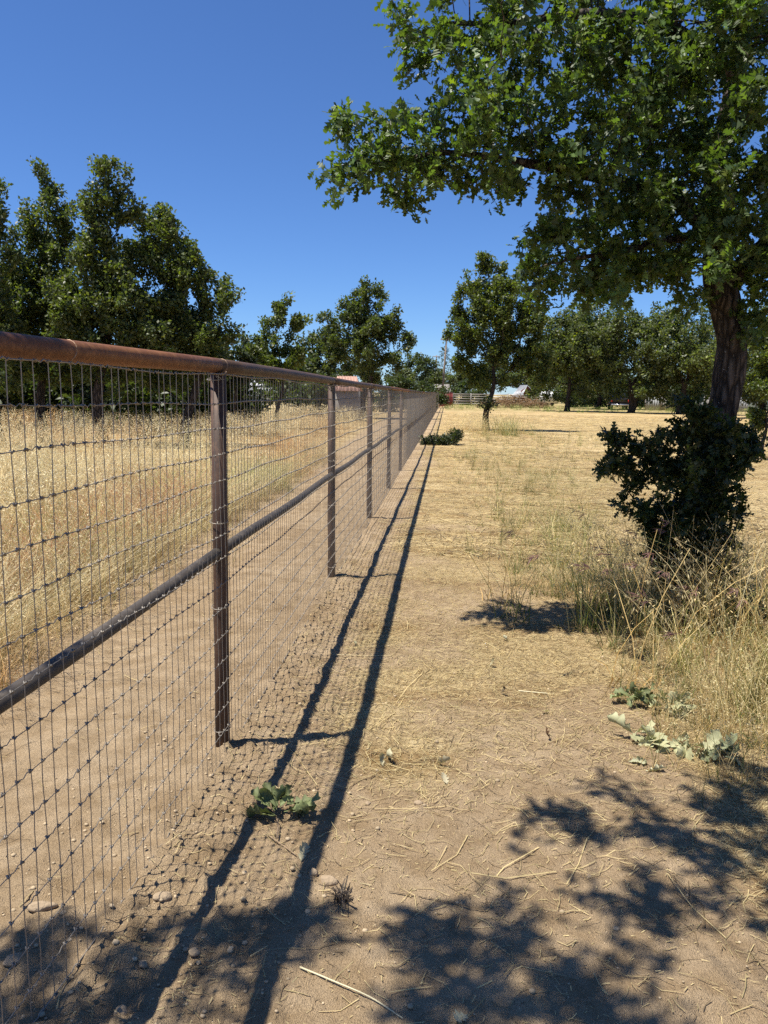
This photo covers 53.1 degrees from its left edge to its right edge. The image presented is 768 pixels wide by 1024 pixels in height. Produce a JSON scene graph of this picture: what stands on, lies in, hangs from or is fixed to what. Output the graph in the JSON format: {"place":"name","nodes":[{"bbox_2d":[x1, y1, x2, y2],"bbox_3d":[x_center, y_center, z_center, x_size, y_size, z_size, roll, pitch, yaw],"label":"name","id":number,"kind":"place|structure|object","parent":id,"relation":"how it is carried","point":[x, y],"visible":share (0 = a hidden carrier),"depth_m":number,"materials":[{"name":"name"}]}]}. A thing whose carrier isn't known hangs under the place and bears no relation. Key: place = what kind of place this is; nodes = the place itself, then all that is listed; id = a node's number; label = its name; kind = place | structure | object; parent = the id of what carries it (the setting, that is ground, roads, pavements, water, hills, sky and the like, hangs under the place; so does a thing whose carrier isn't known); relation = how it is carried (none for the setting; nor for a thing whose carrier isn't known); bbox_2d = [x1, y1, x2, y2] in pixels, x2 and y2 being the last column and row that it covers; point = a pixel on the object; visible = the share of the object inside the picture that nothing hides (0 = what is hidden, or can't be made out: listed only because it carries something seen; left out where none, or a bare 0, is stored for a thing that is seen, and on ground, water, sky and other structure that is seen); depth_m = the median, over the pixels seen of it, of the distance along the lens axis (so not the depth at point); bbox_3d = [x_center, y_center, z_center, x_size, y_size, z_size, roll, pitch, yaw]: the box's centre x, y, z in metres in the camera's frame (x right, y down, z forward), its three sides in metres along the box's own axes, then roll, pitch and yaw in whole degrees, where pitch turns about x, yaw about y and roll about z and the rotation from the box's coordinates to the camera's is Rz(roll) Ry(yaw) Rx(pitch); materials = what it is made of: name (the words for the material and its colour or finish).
{"place":"outdoors","nodes":[
{"label":"outdoors","id":0,"kind":"place"},
{"bbox_2d":[0,398,385,689],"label":"wild oat grass","id":1,"kind":"structure","parent":0,"point":[12,587],"depth_m":8.19,"materials":[{"name":"beige plant"}]},
{"bbox_2d":[0,392,767,1023],"bbox_3d":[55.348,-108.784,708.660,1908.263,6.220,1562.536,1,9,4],"label":"ground","id":2,"kind":"structure","parent":0,"point":[462,978],"depth_m":2.75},
{"bbox_2d":[2,952,21,966],"bbox_3d":[-0.959,1.157,1.986,0.040,0.023,0.053,16,10,41],"label":"stone","id":3,"kind":"object","parent":2,"relation":"on","point":[8,961],"visible":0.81,"depth_m":1.98,"materials":[{"name":"grey stone"}]},
{"bbox_2d":[0,177,35,447],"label":"oak tree","id":4,"kind":"object","parent":2,"relation":"on","point":[10,325],"visible":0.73,"depth_m":19.32,"materials":[{"name":"green plant"}]},
{"bbox_2d":[0,362,61,427],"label":"thicket bush","id":5,"kind":"object","parent":2,"relation":"on","point":[15,397],"visible":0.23,"depth_m":26.89,"materials":[{"name":"green plant"}]},
{"bbox_2d":[0,363,77,424],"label":"thicket bush","id":6,"kind":"object","parent":2,"relation":"on","point":[54,398],"visible":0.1,"depth_m":27.46,"materials":[{"name":"green plant"}]},
{"bbox_2d":[27,901,58,912],"bbox_3d":[-0.972,1.126,2.192,0.083,0.031,0.036,5,13,-19],"label":"stone","id":7,"kind":"object","parent":2,"relation":"on","point":[32,907],"visible":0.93,"depth_m":2.18,"materials":[{"name":"beige stone"}]},
{"bbox_2d":[0,155,92,442],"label":"oak tree","id":8,"kind":"object","parent":2,"relation":"on","point":[49,258],"visible":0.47,"depth_m":20.77,"materials":[{"name":"green plant"}]},
{"bbox_2d":[0,363,169,431],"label":"thicket bush","id":9,"kind":"object","parent":2,"relation":"on","point":[77,397],"visible":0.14,"depth_m":27.03,"materials":[{"name":"green plant"}]},
{"bbox_2d":[37,153,184,446],"bbox_3d":[-7.152,-5.344,20.165,3.740,7.600,2.837,1,9,4],"label":"oak tree","id":10,"kind":"object","parent":2,"relation":"on","point":[106,302],"visible":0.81,"depth_m":19.57,"materials":[{"name":"green plant"}]},
{"bbox_2d":[113,1004,126,1015],"bbox_3d":[-0.630,1.200,1.843,0.034,0.029,0.036,8,15,3],"label":"stone","id":11,"kind":"object","parent":2,"relation":"on","point":[122,1009],"visible":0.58,"depth_m":1.84,"materials":[{"name":"grey stone"}]},
{"bbox_2d":[73,376,168,432],"bbox_3d":[-9.765,-4.444,28.474,3.760,3.526,7.902,-4,10,-27],"label":"thicket bush","id":12,"kind":"object","parent":2,"relation":"on","point":[148,409],"visible":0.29,"depth_m":26.02,"materials":[{"name":"green plant"}]},
{"bbox_2d":[139,960,147,967],"bbox_3d":[-0.622,1.168,1.986,0.022,0.015,0.028,4,0,-20],"label":"stone","id":13,"kind":"object","parent":2,"relation":"on","point":[142,964],"visible":1,"depth_m":1.98,"materials":[{"name":"grey stone"}]},
{"bbox_2d":[152,891,171,901],"bbox_3d":[-0.649,1.126,2.246,0.057,0.028,0.039,4,12,-31],"label":"stone","id":14,"kind":"object","parent":2,"relation":"on","point":[165,895],"visible":1,"depth_m":2.24,"materials":[{"name":"beige stone"}]},
{"bbox_2d":[76,345,273,433],"bbox_3d":[-7.562,-4.343,27.250,7.125,3.802,3.390,1,9,2],"label":"thicket bush","id":15,"kind":"object","parent":2,"relation":"on","point":[251,407],"visible":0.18,"depth_m":27.18,"materials":[{"name":"green plant"}]},
{"bbox_2d":[126,202,247,445],"bbox_3d":[-5.436,-5.003,21.027,3.489,6.661,1.969,1,9,4],"label":"oak tree","id":16,"kind":"object","parent":2,"relation":"on","point":[183,258],"visible":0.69,"depth_m":20.57,"materials":[{"name":"green plant"}]},
{"bbox_2d":[188,947,199,956],"bbox_3d":[-0.506,1.172,2.049,0.030,0.021,0.029,14,8,36],"label":"stone","id":17,"kind":"object","parent":2,"relation":"on","point":[194,952],"visible":1,"depth_m":2.04,"materials":[{"name":"grey stone"}]},
{"bbox_2d":[177,333,260,430],"bbox_3d":[-6.989,-5.038,30.196,3.946,4.377,8.294,-4,10,-28],"label":"thicket bush","id":18,"kind":"object","parent":2,"relation":"on","point":[229,350],"visible":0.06,"depth_m":28.42,"materials":[{"name":"green plant"}]},
{"bbox_2d":[0,331,438,1023],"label":"pipe fence","id":19,"kind":"object","parent":2,"relation":"on","point":[416,417],"visible":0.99,"depth_m":2.89,"materials":[{"name":"metal"}]},
{"bbox_2d":[200,345,257,434],"bbox_3d":[-5.532,-4.090,26.207,2.805,3.308,1.406,1,9,4],"label":"oak bush","id":20,"kind":"object","parent":2,"relation":"on","point":[241,355],"visible":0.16,"depth_m":25.84,"materials":[{"name":"green plant"}]},
{"bbox_2d":[237,331,271,385],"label":"distant tree","id":21,"kind":"object","parent":2,"relation":"on","point":[245,341],"visible":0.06,"depth_m":68.86,"materials":[{"name":"green plant"}]},
{"bbox_2d":[250,380,273,408],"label":"metal shed","id":22,"kind":"structure","parent":2,"relation":"on","point":[257,384],"depth_m":52.08,"materials":[{"name":"grey metal"}]},
{"bbox_2d":[245,291,312,428],"bbox_3d":[-4.378,-6.196,31.900,2.891,5.802,1.537,0,9,-6],"label":"young oak","id":23,"kind":"object","parent":2,"relation":"on","point":[296,356],"visible":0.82,"depth_m":31.55,"materials":[{"name":"green plant"}]},
{"bbox_2d":[268,835,295,854],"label":"twig","id":24,"kind":"object","parent":2,"relation":"on","point":[281,844],"visible":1,"depth_m":2.53,"materials":[{"name":"brown wood"}]},
{"bbox_2d":[246,781,320,838],"bbox_3d":[-0.353,1.032,2.693,0.215,0.143,0.203,9,12,44],"label":"weed","id":25,"kind":"object","parent":2,"relation":"on","point":[267,794],"visible":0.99,"depth_m":2.69,"materials":[{"name":"green plant"}]},
{"bbox_2d":[253,355,327,415],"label":"thicket bush","id":26,"kind":"object","parent":2,"relation":"on","point":[308,369],"visible":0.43,"depth_m":48.83,"materials":[{"name":"green plant"}]},
{"bbox_2d":[298,841,310,860],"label":"dead leaf","id":27,"kind":"object","parent":2,"relation":"on","point":[303,850],"visible":1,"depth_m":2.48,"materials":[{"name":"grey plant"}]},
{"bbox_2d":[283,352,335,386],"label":"distant tree","id":28,"kind":"object","parent":2,"relation":"on","point":[324,368],"visible":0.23,"depth_m":73.22,"materials":[{"name":"green plant"}]},
{"bbox_2d":[285,372,335,402],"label":"thicket bush","id":29,"kind":"object","parent":2,"relation":"on","point":[302,383],"depth_m":57.21,"materials":[{"name":"green plant"}]},
{"bbox_2d":[309,868,317,875],"bbox_3d":[-0.219,1.116,2.377,0.029,0.031,0.028,6,13,-14],"label":"stone","id":30,"kind":"object","parent":2,"relation":"on","point":[312,871],"visible":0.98,"depth_m":2.37,"materials":[{"name":"beige stone"}]},
{"bbox_2d":[291,323,363,375],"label":"distant tree","id":31,"kind":"object","parent":2,"relation":"on","point":[311,339],"visible":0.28,"depth_m":73.68,"materials":[{"name":"green plant"}]},
{"bbox_2d":[321,875,338,885],"bbox_3d":[-0.166,1.133,2.356,0.058,0.033,0.039,7,14,-8],"label":"stone","id":32,"kind":"object","parent":2,"relation":"on","point":[329,880],"visible":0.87,"depth_m":2.34,"materials":[{"name":"beige stone"}]},
{"bbox_2d":[319,875,353,908],"bbox_3d":[-0.121,1.130,2.251,0.101,0.050,0.134,-4,10,-29],"label":"weed stub","id":33,"kind":"object","parent":2,"relation":"on","point":[342,899],"visible":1,"depth_m":2.26,"materials":[{"name":"brown plant"}]},
{"bbox_2d":[326,370,348,394],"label":"thicket bush","id":34,"kind":"object","parent":2,"relation":"on","point":[340,373],"visible":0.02,"depth_m":66.31,"materials":[{"name":"green plant"}]},
{"bbox_2d":[335,376,362,419],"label":"roofed shed","id":35,"kind":"structure","parent":2,"relation":"on","point":[349,391],"depth_m":41.30,"materials":[{"name":"grey wood"}]},
{"bbox_2d":[299,966,402,1018],"bbox_3d":[-0.084,1.193,1.917,0.305,0.011,0.011,6,10,30],"label":"straw stalk","id":36,"kind":"object","parent":2,"relation":"on","point":[310,971],"visible":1,"depth_m":1.92,"materials":[{"name":"beige plant"}]},
{"bbox_2d":[336,654,392,655],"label":"straw stalk","id":37,"kind":"object","parent":2,"relation":"on","point":[365,655],"visible":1,"depth_m":4.38,"materials":[{"name":"beige plant"}]},
{"bbox_2d":[315,274,417,418],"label":"oak tree","id":38,"kind":"object","parent":2,"relation":"on","point":[364,328],"visible":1,"depth_m":44.79,"materials":[{"name":"green plant"}]},
{"bbox_2d":[347,364,385,389],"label":"distant tree","id":39,"kind":"object","parent":2,"relation":"on","point":[359,374],"visible":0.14,"depth_m":98.81,"materials":[{"name":"green plant"}]},
{"bbox_2d":[0,569,757,1023],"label":"pebbles","id":40,"kind":"object","parent":2,"relation":"on","point":[230,951],"visible":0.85,"depth_m":2.42,"materials":[{"name":"beige stone"}]},
{"bbox_2d":[379,753,384,764],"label":"dead leaf","id":41,"kind":"object","parent":2,"relation":"on","point":[382,756],"visible":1,"depth_m":3.12,"materials":[{"name":"grey plant"}]},
{"bbox_2d":[0,413,767,1023],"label":"straw litter","id":42,"kind":"object","parent":2,"relation":"on","point":[572,421],"visible":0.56,"depth_m":4.05,"materials":[{"name":"yellow plant"}]},
{"bbox_2d":[386,748,392,758],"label":"dead leaf","id":43,"kind":"object","parent":2,"relation":"on","point":[389,752],"visible":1,"depth_m":3.12,"materials":[{"name":"beige plant"}]},
{"bbox_2d":[360,374,439,411],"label":"thicket bush","id":44,"kind":"object","parent":2,"relation":"on","point":[400,379],"visible":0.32,"depth_m":60.84,"materials":[{"name":"green plant"}]},
{"bbox_2d":[383,367,416,392],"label":"distant tree","id":45,"kind":"object","parent":2,"relation":"on","point":[408,373],"visible":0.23,"depth_m":92.41,"materials":[{"name":"green plant"}]},
{"bbox_2d":[381,380,449,405],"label":"thicket bush","id":46,"kind":"object","parent":2,"relation":"on","point":[422,384],"visible":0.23,"depth_m":78.83,"materials":[{"name":"green plant"}]},
{"bbox_2d":[414,800,422,805],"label":"stone","id":47,"kind":"object","parent":2,"relation":"on","point":[418,802],"visible":0.81,"depth_m":2.80,"materials":[{"name":"beige stone"}]},
{"bbox_2d":[396,352,442,391],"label":"distant tree","id":48,"kind":"object","parent":2,"relation":"on","point":[422,363],"visible":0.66,"depth_m":109.96,"materials":[{"name":"green plant"}]},
{"bbox_2d":[423,369,451,384],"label":"distant tree","id":49,"kind":"object","parent":2,"relation":"on","point":[445,379],"visible":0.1,"depth_m":130.90,"materials":[{"name":"green plant"}]},
{"bbox_2d":[418,427,464,445],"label":"cut branches","id":50,"kind":"object","parent":2,"relation":"on","point":[450,437],"visible":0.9,"depth_m":23.14,"materials":[{"name":"green plant"}]},
{"bbox_2d":[436,346,450,374],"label":"conifer","id":51,"kind":"object","parent":2,"relation":"on","point":[447,351],"visible":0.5,"depth_m":146.66,"materials":[{"name":"green plant"}]},
{"bbox_2d":[438,755,450,762],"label":"dead leaf","id":52,"kind":"object","parent":2,"relation":"on","point":[444,759],"visible":1,"depth_m":3.08,"materials":[{"name":"grey plant"}]},
{"bbox_2d":[441,772,448,783],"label":"dead leaf","id":53,"kind":"object","parent":2,"relation":"on","point":[445,778],"visible":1,"depth_m":2.96,"materials":[{"name":"beige plant"}]},
{"bbox_2d":[439,392,452,407],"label":"red fence panel","id":54,"kind":"object","parent":2,"relation":"on","point":[450,394],"visible":0.46,"depth_m":91.44,"materials":[{"name":"paint"}]},
{"bbox_2d":[441,337,451,386],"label":"utility pole","id":55,"kind":"object","parent":2,"relation":"on","point":[443,378],"visible":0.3,"depth_m":109.61,"materials":[{"name":"brown wood"}]},
{"bbox_2d":[445,366,471,395],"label":"distant tree","id":56,"kind":"object","parent":2,"relation":"on","point":[453,378],"visible":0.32,"depth_m":130.07,"materials":[{"name":"green plant"}]},
{"bbox_2d":[453,1009,468,1022],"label":"dead leaf","id":57,"kind":"object","parent":2,"relation":"on","point":[458,1016],"visible":1,"depth_m":1.83,"materials":[{"name":"grey plant"}]},
{"bbox_2d":[435,378,488,404],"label":"thicket bush","id":58,"kind":"object","parent":2,"relation":"on","point":[458,389],"visible":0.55,"depth_m":101.51,"materials":[{"name":"green plant"}]},
{"bbox_2d":[475,395,498,425],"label":"oak shrub","id":59,"kind":"object","parent":2,"relation":"on","point":[487,403],"visible":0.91,"depth_m":32.63,"materials":[{"name":"green plant"}]},
{"bbox_2d":[480,362,510,391],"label":"distant tree","id":60,"kind":"object","parent":2,"relation":"on","point":[498,372],"visible":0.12,"depth_m":127.42,"materials":[{"name":"green plant"}]},
{"bbox_2d":[453,393,543,405],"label":"rail fence","id":61,"kind":"object","parent":2,"relation":"on","point":[470,401],"visible":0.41,"depth_m":97.30,"materials":[{"name":"grey wood"}]},
{"bbox_2d":[442,250,556,430],"bbox_3d":[4.906,-7.083,32.459,4.963,7.622,2.571,1,9,4],"label":"oak","id":62,"kind":"object","parent":2,"relation":"on","point":[486,308],"visible":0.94,"depth_m":32.16,"materials":[{"name":"green plant"}]},
{"bbox_2d":[475,391,555,408],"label":"brush pile","id":63,"kind":"object","parent":2,"relation":"on","point":[518,401],"visible":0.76,"depth_m":85.72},
{"bbox_2d":[500,369,547,388],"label":"distant tree","id":64,"kind":"object","parent":2,"relation":"on","point":[520,377],"visible":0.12,"depth_m":124.06,"materials":[{"name":"green plant"}]},
{"bbox_2d":[307,0,767,605],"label":"oak tree","id":65,"kind":"object","parent":2,"relation":"on","point":[719,216],"visible":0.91,"depth_m":4.49,"materials":[{"name":"green plant"}]},
{"bbox_2d":[540,392,558,405],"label":"white trailer","id":66,"kind":"object","parent":2,"relation":"on","point":[552,403],"visible":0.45,"depth_m":104.63,"materials":[{"name":"paint"}]},
{"bbox_2d":[521,298,619,411],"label":"field oak","id":67,"kind":"object","parent":2,"relation":"on","point":[563,342],"visible":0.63,"depth_m":70.67,"materials":[{"name":"green plant"}]},
{"bbox_2d":[557,377,587,406],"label":"thicket bush","id":68,"kind":"object","parent":2,"relation":"on","point":[573,403],"visible":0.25,"depth_m":94.91,"materials":[{"name":"green plant"}]},
{"bbox_2d":[554,381,621,406],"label":"thicket bush","id":69,"kind":"object","parent":2,"relation":"on","point":[555,388],"visible":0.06,"depth_m":101.09,"materials":[{"name":"green plant"}]},
{"bbox_2d":[544,305,645,408],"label":"field oak","id":70,"kind":"object","parent":2,"relation":"on","point":[596,403],"visible":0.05,"depth_m":85.35,"materials":[{"name":"green plant"}]},
{"bbox_2d":[433,403,767,806],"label":"grass tufts","id":71,"kind":"object","parent":2,"relation":"on","point":[681,608],"visible":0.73,"depth_m":4.84,"materials":[{"name":"beige plant"}]},
{"bbox_2d":[607,394,628,409],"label":"pickup truck","id":72,"kind":"object","parent":2,"relation":"on","point":[623,403],"visible":0.69,"depth_m":82.49,"materials":[{"name":"paint"}]},
{"bbox_2d":[568,300,685,412],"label":"field oak","id":73,"kind":"object","parent":2,"relation":"on","point":[609,339],"visible":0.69,"depth_m":68.57,"materials":[{"name":"green plant"}]},
{"bbox_2d":[610,681,654,706],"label":"oak sprig","id":74,"kind":"object","parent":2,"relation":"on","point":[640,694],"visible":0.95,"depth_m":3.72,"materials":[{"name":"green plant"}]},
{"bbox_2d":[629,756,646,763],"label":"dead leaf","id":75,"kind":"object","parent":2,"relation":"on","point":[638,759],"visible":0.94,"depth_m":3.17,"materials":[{"name":"plant"}]},
{"bbox_2d":[646,764,665,770],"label":"dead leaf","id":76,"kind":"object","parent":2,"relation":"on","point":[656,768],"visible":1,"depth_m":3.08,"materials":[{"name":"plant"}]},
{"bbox_2d":[626,383,692,408],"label":"thicket bush","id":77,"kind":"object","parent":2,"relation":"on","point":[655,396],"visible":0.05,"depth_m":87.36,"materials":[{"name":"green plant"}]},
{"bbox_2d":[649,686,696,718],"bbox_3d":[1.336,0.902,3.650,0.264,0.145,0.182,6,10,30],"label":"oak sprig","id":78,"kind":"object","parent":2,"relation":"on","point":[675,695],"visible":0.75,"depth_m":3.63,"materials":[{"name":"green plant"}]},
{"bbox_2d":[631,301,715,413],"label":"field oak","id":79,"kind":"object","parent":2,"relation":"on","point":[681,347],"visible":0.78,"depth_m":66.42,"materials":[{"name":"green plant"}]},
{"bbox_2d":[607,712,744,769],"bbox_3d":[1.253,0.973,3.287,0.564,0.147,0.244,9,12,44],"label":"leafy weed","id":80,"kind":"object","parent":2,"relation":"on","point":[614,717],"visible":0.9,"depth_m":3.25,"materials":[{"name":"green plant"}]},
{"bbox_2d":[592,392,767,611],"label":"oak shrub","id":81,"kind":"object","parent":2,"relation":"on","point":[711,460],"visible":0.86,"depth_m":5.08,"materials":[{"name":"green plant"}]},
{"bbox_2d":[669,384,699,404],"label":"thicket bush","id":82,"kind":"object","parent":2,"relation":"on","point":[679,393],"visible":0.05,"depth_m":80.01,"materials":[{"name":"green plant"}]},
{"bbox_2d":[644,395,747,411],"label":"panel fence","id":83,"kind":"object","parent":2,"relation":"on","point":[655,404],"visible":0.16,"depth_m":83.11,"materials":[{"name":"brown wood"}]},
{"bbox_2d":[689,304,767,416],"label":"field oak","id":84,"kind":"object","parent":2,"relation":"on","point":[704,358],"visible":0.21,"depth_m":56.90,"materials":[{"name":"green plant"}]},
{"bbox_2d":[737,400,766,415],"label":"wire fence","id":85,"kind":"object","parent":2,"relation":"on","point":[749,405],"visible":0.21,"depth_m":57.47,"materials":[{"name":"brown metal"}]},
{"bbox_2d":[743,349,767,459],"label":"oak bush","id":86,"kind":"object","parent":2,"relation":"on","point":[756,380],"visible":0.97,"depth_m":19.05,"materials":[{"name":"green plant"}]},
{"bbox_2d":[0,0,767,393],"label":"sky","id":87,"kind":"structure","parent":0,"point":[215,107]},
{"bbox_2d":[511,385,533,403],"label":"barn","id":88,"kind":"structure","parent":0,"point":[522,388],"depth_m":106.56,"materials":[{"name":"paint"}]}
]}

